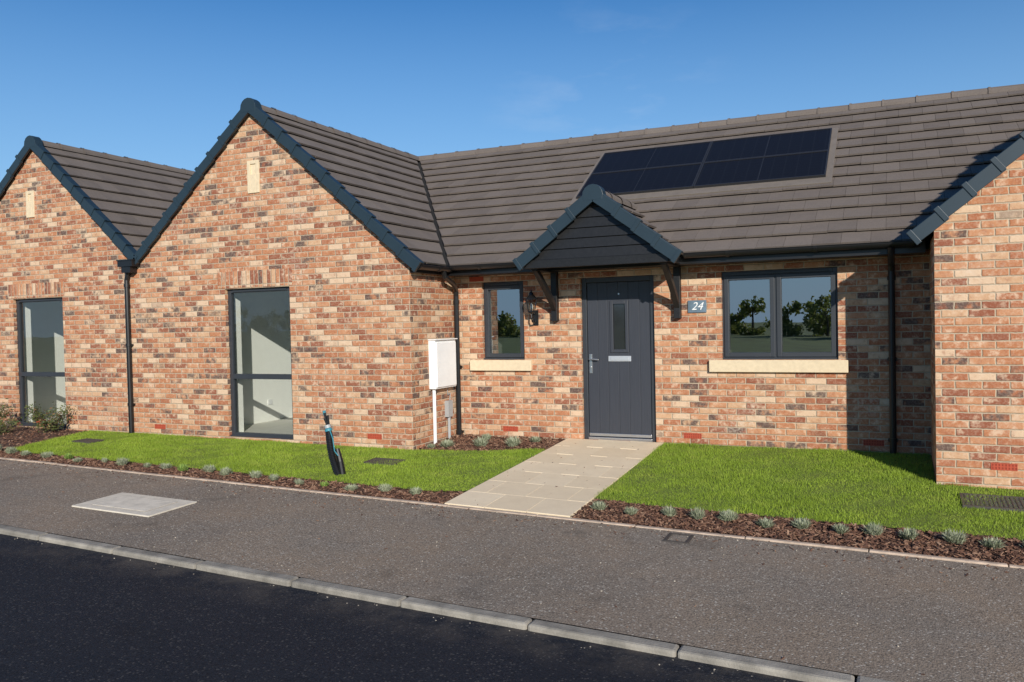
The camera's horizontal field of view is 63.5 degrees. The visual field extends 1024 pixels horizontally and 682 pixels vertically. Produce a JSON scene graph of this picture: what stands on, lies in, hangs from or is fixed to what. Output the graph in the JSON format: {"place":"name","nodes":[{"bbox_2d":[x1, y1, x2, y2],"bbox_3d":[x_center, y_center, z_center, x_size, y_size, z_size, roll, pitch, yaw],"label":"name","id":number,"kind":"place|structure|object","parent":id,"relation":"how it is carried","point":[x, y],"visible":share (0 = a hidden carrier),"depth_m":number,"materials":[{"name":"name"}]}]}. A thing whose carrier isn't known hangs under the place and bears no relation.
{"place":"outdoors","nodes":[
{"label":"outdoors","id":0,"kind":"place"},
{"bbox_2d":[15,430,543,490],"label":"lawn","id":1,"kind":"structure","parent":0,"point":[439,470],"depth_m":10.14,"materials":[{"name":"green plant"}]},
{"bbox_2d":[72,438,103,443],"bbox_3d":[-6.033,1.437,11.780,0.370,0.057,0.250,-1,1,25],"label":"drain cover","id":2,"kind":"object","parent":1,"relation":"on","point":[86,440],"visible":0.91,"depth_m":11.75,"materials":[{"name":"metal"}]},
{"bbox_2d":[322,410,345,474],"bbox_3d":[-1.987,1.166,9.243,0.285,0.782,0.106,-1,1,25],"label":"service duct","id":3,"kind":"object","parent":1,"relation":"on","point":[337,463],"visible":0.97,"depth_m":9.22,"materials":[{"name":"black plastic"}]},
{"bbox_2d":[364,457,404,465],"bbox_3d":[-1.506,1.439,9.787,0.420,0.066,0.260,-1,1,25],"label":"drain cover","id":4,"kind":"object","parent":1,"relation":"on","point":[379,460],"visible":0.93,"depth_m":9.77,"materials":[{"name":"metal"}]},
{"bbox_2d":[0,426,561,503],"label":"mulch bed","id":5,"kind":"object","parent":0,"point":[66,434],"visible":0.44,"depth_m":10.25,"materials":[{"name":"brown wood"}]},
{"bbox_2d":[0,398,14,424],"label":"shrub","id":6,"kind":"object","parent":5,"relation":"on","point":[1,412],"visible":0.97,"depth_m":13.28,"materials":[{"name":"green plant"}]},
{"bbox_2d":[3,446,16,453],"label":"lavender plant","id":7,"kind":"object","parent":5,"relation":"on","point":[8,450],"visible":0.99,"depth_m":10.86,"materials":[{"name":"green plant"}]},
{"bbox_2d":[0,418,22,434],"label":"shrub","id":8,"kind":"object","parent":5,"relation":"on","point":[3,430],"visible":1,"depth_m":12.81,"materials":[{"name":"green plant"}]},
{"bbox_2d":[21,402,75,432],"bbox_3d":[-7.178,1.185,12.869,0.795,0.505,0.759,-2,1,-24],"label":"shrub","id":9,"kind":"object","parent":5,"relation":"on","point":[52,424],"visible":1,"depth_m":12.82,"materials":[{"name":"green plant"}]},
{"bbox_2d":[115,458,129,465],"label":"lavender plant","id":10,"kind":"object","parent":5,"relation":"on","point":[121,461],"visible":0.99,"depth_m":9.92,"materials":[{"name":"green plant"}]},
{"bbox_2d":[217,467,231,475],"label":"lavender plant","id":11,"kind":"object","parent":5,"relation":"on","point":[224,471],"visible":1,"depth_m":9.27,"materials":[{"name":"green plant"}]},
{"bbox_2d":[408,486,421,494],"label":"lavender plant","id":12,"kind":"object","parent":5,"relation":"on","point":[415,490],"visible":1,"depth_m":8.24,"materials":[{"name":"green plant"}]},
{"bbox_2d":[0,524,893,681],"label":"road","id":13,"kind":"structure","parent":0,"point":[70,614],"depth_m":4.85,"materials":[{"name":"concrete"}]},
{"bbox_2d":[0,459,1023,681],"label":"pavement","id":14,"kind":"structure","parent":0,"point":[799,617],"depth_m":5.93,"materials":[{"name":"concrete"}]},
{"bbox_2d":[72,492,196,516],"bbox_3d":[-3.676,1.607,8.064,1.030,0.084,0.580,-1,1,25],"label":"manhole cover","id":15,"kind":"object","parent":14,"relation":"on","point":[136,504],"visible":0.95,"depth_m":8.01,"materials":[{"name":"concrete"}]},
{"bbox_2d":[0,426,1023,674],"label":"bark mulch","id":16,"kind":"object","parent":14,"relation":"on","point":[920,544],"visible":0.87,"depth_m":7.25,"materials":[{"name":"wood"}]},
{"bbox_2d":[203,464,215,471],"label":"lavender plant","id":17,"kind":"object","parent":16,"relation":"on","point":[207,468],"visible":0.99,"depth_m":9.47,"materials":[{"name":"green plant"}]},
{"bbox_2d":[249,471,262,477],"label":"lavender plant","id":18,"kind":"object","parent":16,"relation":"on","point":[256,474],"visible":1,"depth_m":9.11,"materials":[{"name":"green plant"}]},
{"bbox_2d":[342,484,359,490],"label":"lavender plant","id":19,"kind":"object","parent":16,"relation":"on","point":[352,487],"visible":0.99,"depth_m":8.46,"materials":[{"name":"green plant"}]},
{"bbox_2d":[378,483,392,491],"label":"lavender plant","id":20,"kind":"object","parent":16,"relation":"on","point":[385,487],"visible":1,"depth_m":8.37,"materials":[{"name":"green plant"}]},
{"bbox_2d":[439,438,454,447],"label":"lavender plant","id":21,"kind":"object","parent":16,"relation":"on","point":[445,443],"visible":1,"depth_m":10.64,"materials":[{"name":"green plant"}]},
{"bbox_2d":[472,435,488,446],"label":"lavender plant","id":22,"kind":"object","parent":16,"relation":"on","point":[481,442],"visible":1,"depth_m":10.56,"materials":[{"name":"green plant"}]},
{"bbox_2d":[504,436,520,446],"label":"lavender plant","id":23,"kind":"object","parent":16,"relation":"on","point":[513,441],"visible":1,"depth_m":10.48,"materials":[{"name":"green plant"}]},
{"bbox_2d":[589,501,607,509],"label":"lavender plant","id":24,"kind":"object","parent":16,"relation":"on","point":[599,506],"visible":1,"depth_m":7.52,"materials":[{"name":"green plant"}]},
{"bbox_2d":[623,507,639,514],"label":"lavender plant","id":25,"kind":"object","parent":16,"relation":"on","point":[630,511],"visible":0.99,"depth_m":7.34,"materials":[{"name":"green plant"}]},
{"bbox_2d":[689,508,705,518],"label":"lavender plant","id":26,"kind":"object","parent":16,"relation":"on","point":[697,514],"visible":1,"depth_m":7.17,"materials":[{"name":"green plant"}]},
{"bbox_2d":[718,509,741,520],"bbox_3d":[1.859,1.492,7.115,0.234,0.113,0.200,-2,-10,-4],"label":"lavender plant","id":27,"kind":"object","parent":16,"relation":"on","point":[728,515],"visible":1,"depth_m":7.08,"materials":[{"name":"green plant"}]},
{"bbox_2d":[756,517,775,527],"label":"lavender plant","id":28,"kind":"object","parent":16,"relation":"on","point":[764,522],"visible":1,"depth_m":6.88,"materials":[{"name":"green plant"}]},
{"bbox_2d":[789,516,812,528],"bbox_3d":[2.390,1.505,6.855,0.219,0.097,0.213,-7,-2,28],"label":"lavender plant","id":29,"kind":"object","parent":16,"relation":"on","point":[802,524],"visible":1,"depth_m":6.82,"materials":[{"name":"green plant"}]},
{"bbox_2d":[831,523,849,533],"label":"lavender plant","id":30,"kind":"object","parent":16,"relation":"on","point":[841,529],"visible":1,"depth_m":6.68,"materials":[{"name":"green plant"}]},
{"bbox_2d":[862,521,887,535],"bbox_3d":[2.895,1.499,6.615,0.211,0.117,0.167,-2,2,18],"label":"lavender plant","id":31,"kind":"object","parent":16,"relation":"on","point":[871,529],"visible":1,"depth_m":6.60,"materials":[{"name":"green plant"}]},
{"bbox_2d":[898,528,918,539],"bbox_3d":[3.116,1.511,6.505,0.188,0.099,0.261,-6,-1,26],"label":"lavender plant","id":32,"kind":"object","parent":16,"relation":"on","point":[908,533],"visible":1,"depth_m":6.49,"materials":[{"name":"green plant"}]},
{"bbox_2d":[939,529,967,543],"bbox_3d":[3.413,1.501,6.380,0.205,0.120,0.216,-2,1,-17],"label":"lavender plant","id":33,"kind":"object","parent":16,"relation":"on","point":[952,537],"visible":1,"depth_m":6.36,"materials":[{"name":"green plant"}]},
{"bbox_2d":[980,537,1005,548],"bbox_3d":[3.633,1.520,6.255,0.210,0.091,0.236,0,-1,40],"label":"lavender plant","id":34,"kind":"object","parent":16,"relation":"on","point":[993,543],"visible":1,"depth_m":6.23,"materials":[{"name":"green plant"}]},
{"bbox_2d":[0,457,1023,568],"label":"path edging","id":35,"kind":"object","parent":14,"relation":"on","point":[743,537],"visible":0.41,"depth_m":7.20,"materials":[{"name":"concrete"}]},
{"bbox_2d":[663,532,693,543],"bbox_3d":[1.349,1.615,6.693,0.200,0.060,0.240,-1,1,25],"label":"stopcock cover","id":36,"kind":"object","parent":14,"relation":"on","point":[669,535],"visible":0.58,"depth_m":6.67,"materials":[{"name":"metal"}]},
{"bbox_2d":[0,0,1023,181],"label":"sky","id":37,"kind":"structure","parent":0,"point":[154,81],"materials":[{"name":"blue"}]},
{"bbox_2d":[445,438,662,517],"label":"paved path","id":38,"kind":"structure","parent":0,"point":[531,488],"depth_m":8.71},
{"bbox_2d":[576,456,1023,565],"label":"mulch bed","id":39,"kind":"object","parent":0,"point":[863,535],"visible":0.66,"depth_m":6.74,"materials":[{"name":"brown wood"}]},
{"bbox_2d":[661,504,677,516],"bbox_3d":[1.381,1.492,7.297,0.164,0.108,0.152,-1,1,1],"label":"lavender plant","id":40,"kind":"object","parent":39,"relation":"on","point":[667,511],"visible":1,"depth_m":7.27,"materials":[{"name":"green plant"}]},
{"bbox_2d":[594,442,1023,539],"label":"lawn","id":41,"kind":"structure","parent":0,"point":[888,489],"depth_m":8.01,"materials":[{"name":"green plant"}]},
{"bbox_2d":[959,493,1023,511],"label":"drain cover","id":42,"kind":"object","parent":41,"relation":"on","point":[1012,503],"visible":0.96,"depth_m":7.26,"materials":[{"name":"metal"}]},
{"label":"porch roof tiles","id":43,"kind":"object","parent":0,"visible":0},
{"bbox_2d":[541,203,630,250],"bbox_3d":[0.892,-1.374,10.703,0.950,0.779,1.584,-1,1,25],"label":"porch roof underlay","id":44,"kind":"object","parent":43,"relation":"on","point":[588,227],"visible":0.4,"depth_m":10.61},
{"bbox_2d":[621,204,682,254],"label":"porch roof tiles","id":45,"kind":"object","parent":44,"relation":"on","point":[630,210],"visible":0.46,"depth_m":10.42,"materials":[{"name":"tile"}]},
{"bbox_2d":[606,191,637,209],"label":"porch ridge","id":46,"kind":"structure","parent":45,"relation":"on","point":[618,199],"depth_m":10.52,"materials":[{"name":"concrete"}]},
{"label":"ground","id":47,"kind":"structure","parent":0,"visible":0},
{"bbox_2d":[0,150,144,432],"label":"gable wall","id":48,"kind":"structure","parent":47,"relation":"on","point":[61,236],"depth_m":13.05,"materials":[{"name":"brick"}]},
{"bbox_2d":[25,190,34,217],"bbox_3d":[-7.801,-2.217,13.426,0.190,0.430,0.048,-1,1,25],"label":"stone vent surround","id":49,"kind":"object","parent":48,"relation":"attached to","point":[30,209],"visible":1,"depth_m":13.40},
{"bbox_2d":[7,281,63,298],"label":"soldier lintel","id":50,"kind":"structure","parent":48,"relation":"attached to","point":[46,289],"depth_m":13.42,"materials":[{"name":"brick"}]},
{"bbox_2d":[16,297,66,427],"bbox_3d":[-7.646,0.351,13.514,1.203,2.095,0.100,-1,1,25],"label":"window frame","id":51,"kind":"object","parent":48,"relation":"attached to","point":[22,372],"visible":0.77,"depth_m":13.73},
{"bbox_2d":[139,114,413,449],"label":"gable wall","id":52,"kind":"structure","parent":47,"relation":"on","point":[350,327],"depth_m":11.26,"materials":[{"name":"brick"}]},
{"bbox_2d":[116,259,140,433],"bbox_3d":[-5.724,0.109,12.442,0.320,2.655,0.166,-1,1,25],"label":"downpipe","id":53,"kind":"object","parent":52,"relation":"attached to","point":[128,266],"visible":0.96,"depth_m":12.48,"materials":[{"name":"black plastic"}]},
{"bbox_2d":[247,160,259,193],"bbox_3d":[-3.571,-2.273,11.464,0.205,0.450,0.048,-1,1,25],"label":"stone vent surround","id":54,"kind":"object","parent":52,"relation":"attached to","point":[253,182],"visible":1,"depth_m":11.44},
{"bbox_2d":[217,268,291,288],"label":"soldier lintel","id":55,"kind":"structure","parent":52,"relation":"attached to","point":[259,278],"depth_m":11.50,"materials":[{"name":"brick"}]},
{"bbox_2d":[228,287,293,438],"bbox_3d":[-3.496,0.306,11.589,1.153,2.095,0.100,-1,1,25],"label":"window frame","id":56,"kind":"object","parent":52,"relation":"attached to","point":[234,376],"visible":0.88,"depth_m":11.78,"materials":[{"name":"plastic"}]},
{"bbox_2d":[367,434,381,438],"bbox_3d":[-1.781,1.239,10.743,0.216,0.065,0.016,-1,1,25],"label":"air brick","id":57,"kind":"object","parent":52,"relation":"attached to","point":[374,436],"visible":1,"depth_m":10.73,"materials":[{"name":"brick"}]},
{"bbox_2d":[0,524,892,681],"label":"road kerb","id":58,"kind":"structure","parent":47,"relation":"on","point":[761,666],"depth_m":5.17,"materials":[{"name":"concrete"}]},
{"bbox_2d":[409,235,936,483],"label":"recessed wall","id":59,"kind":"structure","parent":47,"relation":"on","point":[544,397],"depth_m":10.07,"materials":[{"name":"brick"}]},
{"bbox_2d":[428,338,457,443],"bbox_3d":[-0.909,0.667,11.084,0.130,1.395,0.590,-1,1,25],"label":"utility meter box","id":60,"kind":"object","parent":59,"relation":"attached to","point":[442,363],"visible":0.94,"depth_m":10.95,"materials":[{"name":"white plastic"}]},
{"bbox_2d":[441,271,463,434],"bbox_3d":[-0.812,0.203,11.231,0.105,2.312,0.587,-1,1,15],"label":"downpipe","id":61,"kind":"object","parent":59,"relation":"attached to","point":[452,283],"visible":0.9,"depth_m":11.43,"materials":[{"name":"black plastic"}]},
{"bbox_2d":[469,276,483,281],"bbox_3d":[-0.487,-0.849,11.371,0.220,0.065,0.014,-1,1,25],"label":"red brick vent","id":62,"kind":"object","parent":59,"relation":"attached to","point":[474,279],"visible":1,"depth_m":11.37,"materials":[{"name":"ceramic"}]},
{"bbox_2d":[470,360,531,370],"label":"stone sill","id":63,"kind":"structure","parent":59,"relation":"attached to","point":[500,365],"depth_m":11.19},
{"bbox_2d":[483,281,524,359],"bbox_3d":[-0.092,-0.278,11.286,0.625,1.060,0.100,-1,1,25],"label":"window frame","id":64,"kind":"object","parent":59,"relation":"attached to","point":[488,287],"visible":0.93,"depth_m":11.29,"materials":[{"name":"plastic"}]},
{"bbox_2d":[490,289,520,352],"bbox_3d":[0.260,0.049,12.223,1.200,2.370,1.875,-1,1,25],"label":"window pane","id":65,"kind":"structure","parent":64,"relation":"in","point":[505,318],"depth_m":12.88,"materials":[{"name":"glass"}]},
{"bbox_2d":[503,426,517,431],"bbox_3d":[-0.017,1.190,11.219,0.216,0.065,0.016,-1,1,25],"label":"air brick","id":66,"kind":"object","parent":59,"relation":"attached to","point":[508,428],"visible":1,"depth_m":11.21,"materials":[{"name":"brick"}]},
{"bbox_2d":[525,289,538,324],"bbox_3d":[0.271,-0.442,10.905,0.176,0.470,0.225,-1,1,25],"label":"wall lantern","id":67,"kind":"object","parent":59,"relation":"attached to","point":[534,312],"depth_m":10.87,"materials":[{"name":"black metal"}]},
{"bbox_2d":[524,253,681,320],"bbox_3d":[1.148,-0.640,10.186,1.840,0.760,0.778,-1,1,25],"label":"porch timber frame","id":68,"kind":"object","parent":59,"relation":"attached to","point":[536,267],"visible":0.98,"depth_m":10.03,"materials":[{"name":"wood"}]},
{"bbox_2d":[533,202,659,259],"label":"porch gable boards","id":69,"kind":"object","parent":68,"relation":"on","point":[584,243],"visible":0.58,"depth_m":9.85,"materials":[{"name":"wood"}]},
{"bbox_2d":[512,184,682,270],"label":"porch verge caps","id":70,"kind":"object","parent":68,"relation":"attached to","point":[595,193],"visible":1,"depth_m":9.73,"materials":[{"name":"plastic"}]},
{"bbox_2d":[581,275,655,441],"bbox_3d":[1.385,0.225,10.637,0.973,2.100,0.095,-1,1,25],"label":"door frame","id":71,"kind":"object","parent":59,"relation":"attached to","point":[585,281],"visible":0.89,"depth_m":10.69,"materials":[{"name":"plastic"}]},
{"bbox_2d":[587,281,652,437],"bbox_3d":[1.384,0.235,10.635,0.837,1.980,0.040,-1,1,25],"label":"door leaf","id":72,"kind":"object","parent":71,"relation":"in","point":[620,397],"visible":1,"depth_m":10.62,"materials":[{"name":"wood"}]},
{"bbox_2d":[589,354,598,372],"bbox_3d":[1.062,0.295,10.727,0.141,0.250,0.068,-1,1,25],"label":"door handle","id":73,"kind":"object","parent":72,"relation":"attached to","point":[590,361],"visible":1,"depth_m":10.77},
{"bbox_2d":[609,300,628,352],"bbox_3d":[1.374,-0.184,10.602,0.244,0.664,0.024,-1,1,25],"label":"door light surround","id":74,"kind":"object","parent":72,"relation":"attached to","point":[612,349],"visible":1,"depth_m":10.59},
{"bbox_2d":[613,304,625,348],"bbox_3d":[1.381,-0.184,10.618,0.160,0.580,0.008,-1,1,25],"label":"door light glass","id":75,"kind":"object","parent":74,"relation":"in","point":[619,323],"visible":1,"depth_m":10.62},
{"bbox_2d":[608,356,630,360],"bbox_3d":[1.379,0.226,10.605,0.300,0.070,0.018,-1,1,25],"label":"letter plate","id":76,"kind":"object","parent":72,"relation":"attached to","point":[619,358],"visible":1,"depth_m":10.60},
{"bbox_2d":[589,433,652,441],"bbox_3d":[1.405,1.243,10.656,0.847,0.105,0.105,-1,1,25],"label":"door threshold","id":77,"kind":"object","parent":71,"relation":"attached to","point":[621,437],"depth_m":10.62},
{"bbox_2d":[410,239,924,276],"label":"fascia and soffit","id":78,"kind":"structure","parent":59,"relation":"attached to","point":[881,252],"depth_m":9.63,"materials":[{"name":"black plastic"}]},
{"bbox_2d":[418,240,918,271],"bbox_3d":[1.532,-0.974,9.574,5.721,0.091,0.851,-1,1,25],"label":"gutter","id":79,"kind":"object","parent":78,"relation":"attached to","point":[837,247],"visible":0.88,"depth_m":9.34,"materials":[{"name":"black plastic"}]},
{"bbox_2d":[684,433,701,438],"bbox_3d":[2.223,1.166,10.180,0.216,0.065,0.016,-1,1,25],"label":"air brick","id":80,"kind":"object","parent":59,"relation":"attached to","point":[694,435],"visible":1,"depth_m":10.17,"materials":[{"name":"brick"}]},
{"bbox_2d":[688,300,706,312],"bbox_3d":[2.257,-0.421,10.095,0.225,0.150,0.025,-1,1,25],"label":"house number sign","id":81,"kind":"object","parent":59,"relation":"attached to","point":[697,306],"visible":1,"depth_m":10.09,"materials":[{"name":"metal"}]},
{"bbox_2d":[709,360,848,372],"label":"stone sill","id":82,"kind":"structure","parent":59,"relation":"attached to","point":[820,366],"depth_m":9.66,"materials":[{"name":"stone"}]},
{"bbox_2d":[729,277,830,351],"bbox_3d":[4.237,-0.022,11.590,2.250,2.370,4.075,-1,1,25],"label":"window glass","id":83,"kind":"object","parent":59,"relation":"attached to","point":[806,314],"visible":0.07,"depth_m":13.55,"materials":[{"name":"glass"}]},
{"bbox_2d":[722,267,837,359],"bbox_3d":[3.154,-0.313,9.780,1.308,1.060,0.100,-1,1,25],"label":"window frame","id":84,"kind":"object","parent":59,"relation":"attached to","point":[775,277],"visible":0.99,"depth_m":9.76,"materials":[{"name":"plastic"}]},
{"bbox_2d":[863,440,883,445],"bbox_3d":[4.074,1.146,9.321,0.216,0.065,0.016,-1,1,25],"label":"air brick","id":85,"kind":"object","parent":59,"relation":"attached to","point":[874,442],"visible":1,"depth_m":9.31,"materials":[{"name":"brick"}]},
{"bbox_2d":[887,247,897,453],"bbox_3d":[4.137,0.144,9.006,0.100,2.318,0.444,-1,1,25],"label":"downpipe","id":86,"kind":"object","parent":59,"relation":"attached to","point":[892,360],"visible":0.96,"depth_m":9.14,"materials":[{"name":"black plastic"}]},
{"bbox_2d":[934,154,1023,489],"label":"gable wall","id":87,"kind":"structure","parent":47,"relation":"on","point":[979,297],"depth_m":7.75,"materials":[{"name":"brick"}]},
{"bbox_2d":[991,463,1017,470],"bbox_3d":[4.582,1.171,7.708,0.216,0.065,0.016,-1,1,25],"label":"air brick","id":88,"kind":"object","parent":87,"relation":"attached to","point":[1004,466],"visible":1,"depth_m":7.70,"materials":[{"name":"brick"}]},
{"bbox_3d":[2.684,-0.766,13.429,34.000,5.100,6.400,-1,1,25],"label":"rear wall","id":89,"kind":"object","parent":47,"relation":"on","visible":0},
{"bbox_2d":[22,301,66,423],"bbox_3d":[-5.672,0.074,16.725,3.450,2.370,7.399,-1,1,25],"label":"interior room","id":90,"kind":"object","parent":89,"relation":"attached to","point":[43,334],"visible":0.04,"depth_m":14.79,"materials":[{"name":"paint"}]},
{"bbox_2d":[234,291,292,433],"bbox_3d":[-1.431,0.027,14.757,3.600,2.370,7.399,-1,1,25],"label":"interior room","id":91,"kind":"object","parent":89,"relation":"attached to","point":[262,331],"visible":0.04,"depth_m":13.23,"materials":[{"name":"paint"}]},
{"bbox_2d":[419,167,933,258],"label":"roof slope","id":92,"kind":"structure","parent":89,"relation":"attached to","point":[928,239],"depth_m":14.42,"materials":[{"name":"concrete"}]},
{"bbox_2d":[44,146,191,249],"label":"gable roof tiles","id":93,"kind":"object","parent":92,"relation":"attached to","point":[136,228],"visible":0.52,"depth_m":13.81,"materials":[{"name":"concrete"}]},
{"bbox_2d":[42,140,194,174],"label":"gable ridge tiles","id":94,"kind":"object","parent":93,"relation":"on","point":[105,155],"visible":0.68,"depth_m":14.61,"materials":[{"name":"concrete"}]},
{"bbox_2d":[64,156,186,259],"bbox_3d":[-5.767,-2.267,14.869,2.231,1.988,4.461,-1,1,25],"label":"gable roof underlay","id":95,"kind":"object","parent":93,"relation":"on","point":[122,184],"visible":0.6,"depth_m":14.07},
{"bbox_2d":[420,90,1023,265],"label":"roof tiles","id":96,"kind":"object","parent":92,"relation":"attached to","point":[808,228],"visible":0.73,"depth_m":10.87,"materials":[{"name":"concrete"}]},
{"bbox_2d":[417,97,915,160],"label":"ridge tiles","id":97,"kind":"object","parent":96,"relation":"on","point":[819,110],"visible":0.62,"depth_m":13.24,"materials":[{"name":"concrete"}]},
{"bbox_2d":[569,128,837,204],"bbox_3d":[2.707,-2.459,11.723,3.490,1.012,1.544,-1,1,25],"label":"solar panel array","id":98,"kind":"object","parent":96,"relation":"on","point":[798,158],"visible":0.98,"depth_m":11.53,"materials":[{"name":"glass"}]},
{"bbox_2d":[418,94,1023,264],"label":"roof underlay","id":99,"kind":"object","parent":96,"relation":"on","point":[435,221],"visible":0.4,"depth_m":11.43,"materials":[{"name":"tile"}]},
{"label":"gable roof tiles","id":100,"kind":"object","parent":99,"relation":"attached to","visible":0},
{"bbox_2d":[906,131,1023,244],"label":"verge caps","id":101,"kind":"object","parent":100,"relation":"attached to","point":[976,183],"visible":1,"depth_m":7.68,"materials":[{"name":"plastic"}]},
{"bbox_2d":[916,84,1023,101],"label":"ridge tiles","id":102,"kind":"object","parent":96,"relation":"on","point":[963,93],"visible":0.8,"depth_m":11.54,"materials":[{"name":"concrete"}]},
{"bbox_3d":[-10.046,-2.069,17.327,7.650,2.306,3.586,-1,1,25],"label":"main roof underlay","id":103,"kind":"object","parent":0,"visible":0},
{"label":"gable roof tiles","id":104,"kind":"object","parent":103,"relation":"on","visible":0},
{"bbox_2d":[0,135,136,258],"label":"verge caps","id":105,"kind":"object","parent":104,"relation":"attached to","point":[117,238],"visible":1,"depth_m":12.93,"materials":[{"name":"plastic"}]},
{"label":"gable roof tiles","id":106,"kind":"object","parent":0,"visible":0},
{"bbox_2d":[142,115,415,258],"bbox_3d":[-3.648,-2.290,13.886,2.231,1.988,4.461,-1,1,25],"label":"gable roof underlay","id":107,"kind":"object","parent":106,"relation":"on","point":[216,157],"visible":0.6,"depth_m":12.02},
{"bbox_2d":[265,111,445,265],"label":"gable roof tiles","id":108,"kind":"object","parent":107,"relation":"on","point":[404,230],"visible":0.93,"depth_m":12.01,"materials":[{"name":"concrete"}]},
{"bbox_2d":[131,98,423,271],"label":"verge caps","id":109,"kind":"object","parent":108,"relation":"attached to","point":[372,223],"visible":1,"depth_m":11.13,"materials":[{"name":"plastic"}]},
{"bbox_2d":[261,105,418,159],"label":"gable ridge tiles","id":110,"kind":"object","parent":108,"relation":"on","point":[272,110],"visible":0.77,"depth_m":12.97,"materials":[{"name":"concrete"}]},
{"bbox_2d":[274,120,445,265],"bbox_3d":[-1.504,-2.159,12.896,2.579,2.298,4.461,-1,1,25],"label":"gable roof underlay","id":111,"kind":"object","parent":108,"relation":"on","point":[376,182],"visible":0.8,"depth_m":12.36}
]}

